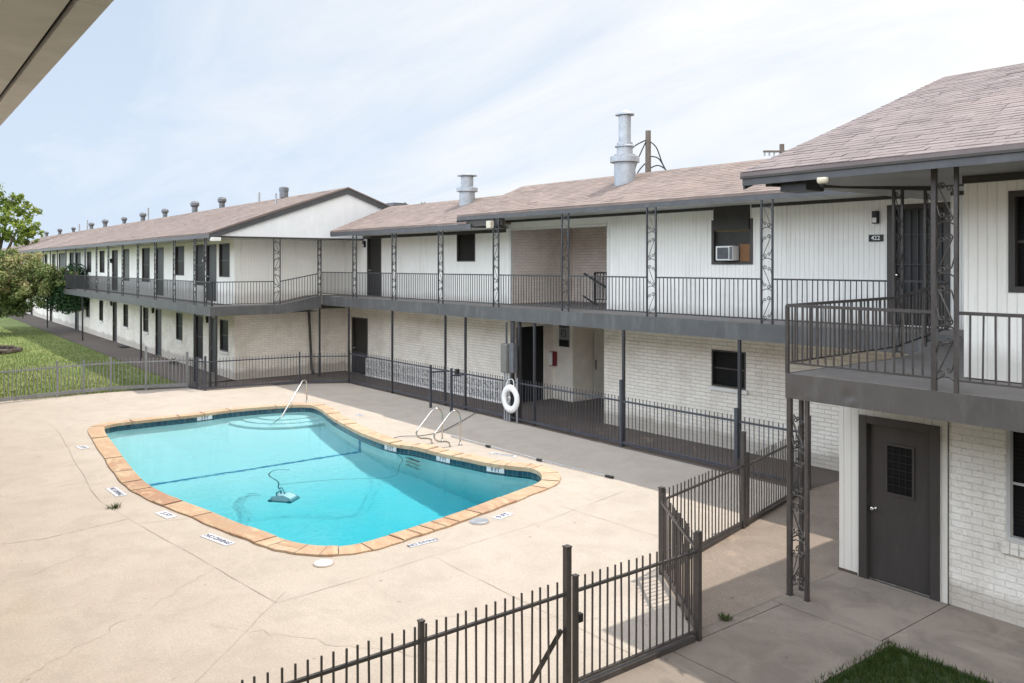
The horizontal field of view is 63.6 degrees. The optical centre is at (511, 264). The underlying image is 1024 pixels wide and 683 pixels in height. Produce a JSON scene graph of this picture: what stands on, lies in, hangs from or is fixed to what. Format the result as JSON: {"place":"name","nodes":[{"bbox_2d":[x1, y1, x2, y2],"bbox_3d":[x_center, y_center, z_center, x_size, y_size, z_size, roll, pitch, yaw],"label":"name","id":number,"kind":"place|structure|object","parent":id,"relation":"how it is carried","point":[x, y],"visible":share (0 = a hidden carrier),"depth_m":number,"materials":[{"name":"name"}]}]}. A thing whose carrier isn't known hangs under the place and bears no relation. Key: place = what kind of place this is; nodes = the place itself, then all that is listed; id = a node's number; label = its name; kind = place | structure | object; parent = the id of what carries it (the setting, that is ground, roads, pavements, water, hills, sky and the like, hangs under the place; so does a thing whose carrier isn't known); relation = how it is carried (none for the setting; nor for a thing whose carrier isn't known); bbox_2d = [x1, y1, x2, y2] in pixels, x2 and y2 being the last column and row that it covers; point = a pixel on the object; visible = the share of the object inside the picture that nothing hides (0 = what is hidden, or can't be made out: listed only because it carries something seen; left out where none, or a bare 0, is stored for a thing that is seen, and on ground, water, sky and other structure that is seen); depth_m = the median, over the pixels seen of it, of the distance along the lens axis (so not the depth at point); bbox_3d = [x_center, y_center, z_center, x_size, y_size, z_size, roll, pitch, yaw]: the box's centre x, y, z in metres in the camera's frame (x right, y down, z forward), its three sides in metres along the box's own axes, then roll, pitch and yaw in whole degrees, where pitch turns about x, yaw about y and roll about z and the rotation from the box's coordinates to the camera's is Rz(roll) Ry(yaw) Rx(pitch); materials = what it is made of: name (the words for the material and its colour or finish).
{"place":"outdoors","nodes":[
{"label":"outdoors","id":0,"kind":"place"},
{"bbox_2d":[0,316,173,399],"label":"lawn","id":1,"kind":"structure","parent":0,"point":[5,322],"depth_m":34.97,"materials":[{"name":"green plant"}]},
{"bbox_2d":[0,345,22,354],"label":"mulch bed","id":2,"kind":"object","parent":1,"relation":"on","point":[10,349],"visible":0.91,"depth_m":38.60,"materials":[{"name":"brown soil"}]},
{"bbox_2d":[0,184,44,312],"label":"tall tree","id":3,"kind":"object","parent":1,"relation":"on","point":[6,219],"visible":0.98,"depth_m":70.08,"materials":[{"name":"green plant"}]},
{"bbox_2d":[0,247,89,317],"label":"crape myrtle tree","id":4,"kind":"object","parent":1,"relation":"on","point":[18,289],"visible":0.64,"depth_m":48.49,"materials":[{"name":"green plant"}]},
{"bbox_2d":[5,312,383,390],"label":"walkway","id":5,"kind":"structure","parent":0,"point":[103,345],"depth_m":33.83,"materials":[{"name":"concrete"}]},
{"bbox_2d":[0,383,786,682],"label":"pool deck","id":6,"kind":"structure","parent":0,"point":[128,568],"depth_m":11.13,"materials":[{"name":"concrete"}]},
{"bbox_2d":[75,445,88,448],"bbox_3d":[-9.616,4.093,18.475,0.198,0.009,0.371,0,0,-42],"label":"depth marker","id":7,"kind":"object","parent":6,"relation":"on","point":[82,447],"visible":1,"depth_m":18.44,"materials":[{"name":"white tile"}]},
{"bbox_2d":[0,346,188,401],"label":"metal fence","id":8,"kind":"object","parent":6,"relation":"on","point":[57,393],"visible":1,"depth_m":26.16,"materials":[{"name":"silver metal"}]},
{"bbox_2d":[188,357,203,389],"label":"metal gate","id":9,"kind":"structure","parent":8,"relation":"attached to","point":[196,373],"depth_m":27.05,"materials":[{"name":"grey metal"}]},
{"bbox_2d":[106,501,120,509],"bbox_3d":[-6.696,4.056,13.877,0.295,0.087,0.280,0,0,-38],"label":"weed","id":10,"kind":"object","parent":6,"relation":"on","point":[115,506],"visible":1,"depth_m":13.89,"materials":[{"name":"green plant"}]},
{"bbox_2d":[106,487,126,496],"bbox_3d":[-7.132,4.093,14.866,0.182,0.009,0.704,0,0,-40],"label":"depth marker","id":11,"kind":"object","parent":6,"relation":"on","point":[116,491],"visible":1,"depth_m":14.86,"materials":[{"name":"white tile"}]},
{"bbox_2d":[155,510,176,518],"bbox_3d":[-5.664,4.093,13.504,0.450,0.009,0.182,0,0,43],"label":"depth marker","id":12,"kind":"object","parent":6,"relation":"on","point":[166,514],"visible":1,"depth_m":13.49,"materials":[{"name":"white tile"}]},
{"bbox_2d":[200,533,235,545],"bbox_3d":[-4.380,4.093,12.284,0.686,0.009,0.167,0,0,39],"label":"depth marker","id":13,"kind":"object","parent":6,"relation":"on","point":[218,539],"visible":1,"depth_m":12.27,"materials":[{"name":"white tile"}]},
{"bbox_2d":[204,352,347,390],"bbox_3d":[-7.921,3.540,27.865,4.681,1.120,0.476,0,0,-23],"label":"metal fence","id":14,"kind":"object","parent":6,"relation":"on","point":[252,359],"visible":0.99,"depth_m":27.76,"materials":[{"name":"grey metal"}]},
{"bbox_2d":[281,379,307,416],"bbox_3d":[-6.305,4.022,23.491,0.098,1.287,2.031,0,0,14],"label":"pool handrail","id":15,"kind":"object","parent":6,"relation":"attached to","point":[306,401],"visible":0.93,"depth_m":24.04,"materials":[{"name":"silver metal"}]},
{"bbox_2d":[313,559,333,567],"bbox_3d":[-2.583,4.085,11.297,0.290,0.030,0.290,0,0,-38],"label":"skimmer lid","id":16,"kind":"object","parent":6,"relation":"on","point":[322,563],"visible":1,"depth_m":11.24,"materials":[{"name":"white plastic"}]},
{"bbox_2d":[88,403,560,556],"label":"swimming pool","id":17,"kind":"structure","parent":6,"relation":"in","point":[132,481],"depth_m":16.16,"materials":[{"name":"paint"}]},
{"bbox_2d":[106,411,538,547],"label":"water","id":18,"kind":"structure","parent":17,"relation":"in","point":[347,488],"depth_m":16.46,"materials":[{"name":"blue liquid"}]},
{"bbox_2d":[268,487,299,501],"bbox_3d":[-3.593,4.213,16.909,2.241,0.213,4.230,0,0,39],"label":"pool cleaner","id":19,"kind":"object","parent":18,"relation":"on","point":[286,496],"visible":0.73,"depth_m":14.87,"materials":[{"name":"white plastic"}]},
{"bbox_2d":[2,467,665,682],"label":"deck cracks","id":20,"kind":"object","parent":6,"relation":"on","point":[212,623],"visible":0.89,"depth_m":9.46,"materials":[{"name":"beige concrete"}]},
{"bbox_2d":[5,389,690,653],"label":"deck joints","id":21,"kind":"object","parent":6,"relation":"on","point":[358,578],"visible":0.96,"depth_m":12.23,"materials":[{"name":"beige concrete"}]},
{"bbox_2d":[407,538,438,546],"bbox_3d":[-1.308,4.093,12.142,0.508,0.009,0.114,0,0,-39],"label":"depth marker","id":22,"kind":"object","parent":6,"relation":"on","point":[422,542],"visible":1,"depth_m":12.14,"materials":[{"name":"white tile"}]},
{"bbox_2d":[394,411,477,437],"bbox_3d":[-1.723,4.125,20.898,0.774,0.165,4.234,0,0,32],"label":"hose","id":23,"kind":"object","parent":6,"relation":"on","point":[440,431],"visible":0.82,"depth_m":20.10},
{"bbox_2d":[416,408,462,446],"bbox_3d":[-1.765,4.221,18.595,1.174,1.857,0.664,0,0,-38],"label":"pool ladder","id":24,"kind":"object","parent":6,"relation":"attached to","point":[441,426],"visible":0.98,"depth_m":18.69,"materials":[{"name":"silver metal"}]},
{"bbox_2d":[241,530,702,682],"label":"metal fence","id":25,"kind":"object","parent":6,"relation":"on","point":[572,615],"visible":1,"depth_m":7.86,"materials":[{"name":"grey metal"}]},
{"bbox_2d":[469,518,489,524],"bbox_3d":[-0.520,4.085,13.142,0.340,0.030,0.340,0,0,-38],"label":"skimmer lid","id":26,"kind":"object","parent":6,"relation":"on","point":[479,521],"visible":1,"depth_m":13.07,"materials":[{"name":"plastic"}]},
{"bbox_2d":[489,452,516,456],"bbox_3d":[-0.190,4.093,17.762,0.670,0.009,0.114,0,0,32],"label":"depth marker","id":27,"kind":"object","parent":6,"relation":"on","point":[503,454],"visible":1,"depth_m":17.76,"materials":[{"name":"white tile"}]},
{"bbox_2d":[492,512,513,519],"bbox_3d":[-0.146,4.093,13.443,0.167,0.009,0.384,0,0,37],"label":"depth marker","id":28,"kind":"object","parent":6,"relation":"on","point":[503,515],"visible":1,"depth_m":13.45,"materials":[{"name":"white tile"}]},
{"bbox_2d":[501,322,517,422],"bbox_3d":[-0.052,2.790,21.405,0.215,2.580,0.554,0,0,-40],"label":"electrical box","id":29,"kind":"object","parent":6,"relation":"on","point":[509,358],"visible":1,"depth_m":21.37,"materials":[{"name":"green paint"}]},
{"bbox_2d":[501,346,505,371],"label":"cabinet door","id":30,"kind":"structure","parent":29,"relation":"in","point":[503,348],"depth_m":21.44,"materials":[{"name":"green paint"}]},
{"bbox_2d":[502,379,519,412],"bbox_3d":[-0.046,3.406,21.378,0.140,0.892,0.690,0,0,-40],"label":"life ring","id":31,"kind":"object","parent":29,"relation":"hanging from","point":[505,401],"visible":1,"depth_m":21.32,"materials":[{"name":"white plastic"}]},
{"bbox_2d":[451,435,613,478],"bbox_3d":[0.205,4.068,17.650,0.142,0.052,5.114,0,0,-42],"label":"pool pole","id":32,"kind":"object","parent":6,"relation":"on","point":[541,460],"visible":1,"depth_m":17.17,"materials":[{"name":"metal"}]},
{"bbox_2d":[350,351,810,489],"bbox_3d":[-0.328,3.350,21.599,0.620,1.500,17.498,0,0,-39],"label":"metal fence","id":33,"kind":"object","parent":6,"relation":"on","point":[621,402],"visible":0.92,"depth_m":19.53,"materials":[{"name":"black metal"}]},
{"bbox_2d":[665,431,798,563],"bbox_3d":[3.657,3.350,12.921,0.098,1.500,5.154,0,0,40],"label":"metal fence","id":34,"kind":"object","parent":6,"relation":"on","point":[745,517],"visible":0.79,"depth_m":12.80,"materials":[{"name":"grey metal"}]},
{"bbox_2d":[658,486,694,635],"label":"metal gate","id":35,"kind":"structure","parent":34,"relation":"attached to","point":[670,528],"depth_m":10.13,"materials":[{"name":"grey metal"}]},
{"bbox_2d":[10,317,837,628],"bbox_3d":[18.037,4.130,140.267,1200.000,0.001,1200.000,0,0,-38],"label":"ground","id":36,"kind":"structure","parent":0,"point":[476,413],"depth_m":17.30,"materials":[{"name":"grey concrete"}]},
{"bbox_2d":[0,0,113,125],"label":"apartment building","id":37,"kind":"structure","parent":36,"relation":"on","point":[39,39],"depth_m":3.74,"materials":[{"name":"beige"}]},
{"bbox_2d":[2,187,426,386],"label":"apartment building","id":38,"kind":"structure","parent":36,"relation":"on","point":[231,282],"depth_m":31.21,"materials":[{"name":"paint"}]},
{"bbox_2d":[44,254,47,264],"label":"window","id":39,"kind":"structure","parent":38,"relation":"in","point":[46,255],"depth_m":61.68,"materials":[{"name":"grey glass"}]},
{"bbox_2d":[52,254,55,269],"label":"door","id":40,"kind":"structure","parent":38,"relation":"in","point":[53,255],"depth_m":59.08,"materials":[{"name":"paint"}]},
{"bbox_2d":[59,253,64,267],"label":"window","id":41,"kind":"structure","parent":38,"relation":"in","point":[61,255],"depth_m":56.56,"materials":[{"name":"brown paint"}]},
{"bbox_2d":[70,252,73,269],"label":"window","id":42,"kind":"structure","parent":38,"relation":"in","point":[72,253],"depth_m":53.57,"materials":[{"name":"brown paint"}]},
{"bbox_2d":[75,311,78,329],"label":"door","id":43,"kind":"structure","parent":38,"relation":"in","point":[76,313],"depth_m":52.25,"materials":[{"name":"paint"}]},
{"bbox_2d":[76,252,80,267],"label":"door","id":44,"kind":"structure","parent":38,"relation":"in","point":[78,254],"depth_m":51.98,"materials":[{"name":"paint"}]},
{"bbox_2d":[85,298,89,318],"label":"window","id":45,"kind":"structure","parent":38,"relation":"in","point":[88,308],"depth_m":49.55,"materials":[{"name":"glass"}]},
{"bbox_2d":[87,251,90,271],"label":"window","id":46,"kind":"structure","parent":38,"relation":"in","point":[88,253],"depth_m":49.32,"materials":[{"name":"glass"}]},
{"bbox_2d":[98,300,102,322],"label":"window","id":47,"kind":"structure","parent":38,"relation":"in","point":[100,301],"depth_m":46.71,"materials":[{"name":"black glass"}]},
{"bbox_2d":[100,251,104,272],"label":"window","id":48,"kind":"structure","parent":38,"relation":"in","point":[102,253],"depth_m":46.50,"materials":[{"name":"black glass"}]},
{"bbox_2d":[112,250,117,276],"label":"door","id":49,"kind":"structure","parent":38,"relation":"in","point":[114,252],"depth_m":43.99,"materials":[{"name":"paint"}]},
{"bbox_2d":[113,302,116,341],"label":"door","id":50,"kind":"structure","parent":38,"relation":"in","point":[114,303],"depth_m":43.99,"materials":[{"name":"paint"}]},
{"bbox_2d":[122,304,127,328],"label":"window","id":51,"kind":"structure","parent":38,"relation":"in","point":[125,306],"depth_m":42.23,"materials":[{"name":"glass"}]},
{"bbox_2d":[124,249,128,280],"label":"window","id":52,"kind":"structure","parent":38,"relation":"in","point":[126,251],"depth_m":42.07,"materials":[{"name":"grey glass"}]},
{"bbox_2d":[142,307,147,333],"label":"window","id":53,"kind":"structure","parent":38,"relation":"in","point":[145,310],"depth_m":39.11,"materials":[{"name":"glass"}]},
{"bbox_2d":[142,248,149,281],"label":"window","id":54,"kind":"structure","parent":38,"relation":"in","point":[145,251],"depth_m":38.97,"materials":[{"name":"black glass"}]},
{"bbox_2d":[155,308,160,355],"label":"door","id":55,"kind":"structure","parent":38,"relation":"in","point":[157,311],"depth_m":37.31,"materials":[{"name":"paint"}]},
{"bbox_2d":[155,247,163,295],"bbox_3d":[-15.764,0.315,37.006,0.122,2.150,1.290,0,0,-38],"label":"door","id":56,"kind":"structure","parent":38,"relation":"in","point":[160,251],"depth_m":37.06,"materials":[{"name":"paint"}]},
{"bbox_2d":[174,312,182,342],"bbox_3d":[-13.942,2.635,34.591,0.130,1.230,1.020,0,0,-38],"label":"window","id":57,"kind":"structure","parent":38,"relation":"in","point":[179,316],"depth_m":34.75,"materials":[{"name":"black glass"}]},
{"bbox_2d":[176,246,183,275],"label":"window","id":58,"kind":"structure","parent":38,"relation":"in","point":[179,249],"depth_m":34.63,"materials":[{"name":"grey glass"}]},
{"bbox_2d":[196,315,202,360],"bbox_3d":[-12.307,2.895,32.474,0.130,1.790,1.070,0,0,-38],"label":"window","id":59,"kind":"structure","parent":38,"relation":"in","point":[199,319],"depth_m":32.60,"materials":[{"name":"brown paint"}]},
{"bbox_2d":[197,244,203,284],"bbox_3d":[-12.227,0.020,32.409,0.082,1.600,1.250,0,0,-38],"label":"window","id":60,"kind":"structure","parent":38,"relation":"in","point":[200,248],"depth_m":32.51,"materials":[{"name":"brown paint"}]},
{"bbox_2d":[207,244,215,301],"bbox_3d":[-11.370,0.315,31.315,0.122,2.150,1.170,0,0,-38],"label":"door","id":61,"kind":"structure","parent":38,"relation":"in","point":[211,249],"depth_m":31.44,"materials":[{"name":"paint"}]},
{"bbox_2d":[211,317,214,372],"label":"door","id":62,"kind":"structure","parent":38,"relation":"in","point":[212,318],"depth_m":31.30,"materials":[{"name":"paint"}]},
{"bbox_2d":[218,319,227,354],"bbox_3d":[-10.520,2.635,30.159,0.130,1.230,1.020,0,0,-38],"label":"window","id":63,"kind":"structure","parent":38,"relation":"in","point":[223,323],"depth_m":30.27,"materials":[{"name":"black glass"}]},
{"bbox_2d":[219,243,229,276],"bbox_3d":[-10.479,-0.155,30.146,0.082,1.230,1.130,0,0,-38],"label":"window","id":64,"kind":"structure","parent":38,"relation":"in","point":[224,249],"depth_m":30.27,"materials":[{"name":"grey glass"}]},
{"bbox_2d":[317,109,963,470],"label":"apartment building","id":65,"kind":"structure","parent":36,"relation":"on","point":[603,285],"depth_m":19.82,"materials":[{"name":"paint"}]},
{"bbox_2d":[352,317,367,373],"bbox_3d":[-5.698,3.050,31.063,0.122,2.100,1.200,0,0,-40],"label":"door","id":66,"kind":"structure","parent":65,"relation":"in","point":[359,325],"depth_m":31.15,"materials":[{"name":"paint"}]},
{"bbox_2d":[367,238,380,295],"bbox_3d":[-5.017,0.055,30.244,0.122,2.190,1.010,0,0,-40],"label":"door","id":67,"kind":"structure","parent":65,"relation":"in","point":[373,245],"depth_m":30.30,"materials":[{"name":"paint"}]},
{"bbox_2d":[457,234,474,261],"bbox_3d":[-1.421,-0.535,25.905,0.082,0.890,0.960,0,0,-40],"label":"window","id":68,"kind":"structure","parent":65,"relation":"in","point":[465,242],"depth_m":25.95,"materials":[{"name":"black glass"}]},
{"bbox_2d":[515,323,546,401],"bbox_3d":[0.521,2.935,24.698,1.320,2.330,0.120,0,0,-40],"label":"door","id":69,"kind":"structure","parent":65,"relation":"in","point":[527,329],"depth_m":24.78,"materials":[{"name":"brown paint"}]},
{"bbox_2d":[594,329,603,397],"bbox_3d":[2.683,3.040,25.251,0.430,2.080,0.045,0,0,-40],"label":"door","id":70,"kind":"structure","parent":65,"relation":"in","point":[598,334],"depth_m":25.25,"materials":[{"name":"white paint"}]},
{"bbox_2d":[716,246,738,259],"bbox_3d":[4.766,-0.250,18.285,0.260,0.320,0.450,0,0,-40],"label":"air conditioner","id":71,"kind":"object","parent":65,"relation":"attached to","point":[727,252],"visible":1,"depth_m":18.16,"materials":[{"name":"white plastic"}]},
{"bbox_2d":[708,349,747,394],"bbox_3d":[4.823,2.375,18.364,0.130,0.910,1.020,0,0,-40],"label":"window","id":72,"kind":"structure","parent":65,"relation":"in","point":[724,364],"depth_m":18.44,"materials":[{"name":"black glass"}]},
{"bbox_2d":[711,205,752,264],"bbox_3d":[4.890,-0.679,18.302,0.125,1.358,1.080,0,0,-40],"label":"window","id":73,"kind":"structure","parent":65,"relation":"in","point":[737,217],"depth_m":18.25,"materials":[{"name":"black glass"}]},
{"bbox_2d":[887,202,949,327],"bbox_3d":[7.497,0.005,15.204,0.122,2.250,1.140,0,0,-40],"label":"door","id":74,"kind":"structure","parent":65,"relation":"in","point":[913,213],"depth_m":15.26,"materials":[{"name":"paint"}]},
{"bbox_2d":[635,130,665,172],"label":"utility pole","id":75,"kind":"object","parent":36,"relation":"on","point":[648,156],"visible":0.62,"depth_m":44.92,"materials":[{"name":"brown wood"}]},
{"bbox_2d":[763,144,786,157],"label":"utility pole","id":76,"kind":"object","parent":36,"relation":"on","point":[781,149],"visible":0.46,"depth_m":60.51,"materials":[{"name":"brown wood"}]},
{"bbox_2d":[740,63,1023,626],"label":"apartment building","id":77,"kind":"structure","parent":36,"relation":"on","point":[931,472],"depth_m":9.82,"materials":[{"name":"brick"}]},
{"bbox_2d":[859,414,939,601],"bbox_3d":[4.915,3.035,10.466,0.117,2.130,1.040,0,0,-38],"label":"door","id":78,"kind":"structure","parent":77,"relation":"in","point":[899,461],"depth_m":10.47,"materials":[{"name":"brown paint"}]},
{"bbox_2d":[1006,430,1023,543],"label":"window","id":79,"kind":"structure","parent":77,"relation":"in","point":[1014,440],"depth_m":9.43,"materials":[{"name":"glass"}]},
{"bbox_2d":[1008,190,1023,292],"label":"window","id":80,"kind":"structure","parent":77,"relation":"in","point":[1015,198],"depth_m":9.41,"materials":[{"name":"black glass"}]},
{"bbox_2d":[0,0,1023,248],"label":"sky","id":81,"kind":"structure","parent":0,"point":[158,105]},
{"bbox_2d":[350,380,838,488],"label":"covered walkway","id":82,"kind":"structure","parent":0,"point":[820,476],"depth_m":20.13,"materials":[{"name":"concrete"}]},
{"bbox_2d":[366,358,503,402],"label":"breeze block wall","id":83,"kind":"structure","parent":82,"relation":"on","point":[424,377],"depth_m":26.86,"materials":[{"name":"paint"}]},
{"bbox_2d":[664,481,840,630],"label":"aggregate path","id":84,"kind":"structure","parent":0,"point":[745,569],"depth_m":11.47,"materials":[{"name":"beige concrete"}]},
{"bbox_2d":[600,571,1023,682],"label":"sidewalk","id":85,"kind":"structure","parent":0,"point":[840,618],"depth_m":9.02,"materials":[{"name":"concrete"}]},
{"bbox_2d":[717,612,733,620],"bbox_3d":[2.461,4.066,9.546,0.227,0.067,0.227,0,0,-38],"label":"weed","id":86,"kind":"object","parent":85,"relation":"on","point":[723,617],"visible":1,"depth_m":9.55,"materials":[{"name":"green plant"}]},
{"bbox_2d":[808,637,1001,682],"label":"grass","id":87,"kind":"structure","parent":0,"point":[887,654],"depth_m":8.32,"materials":[{"name":"green plant"}]}
]}

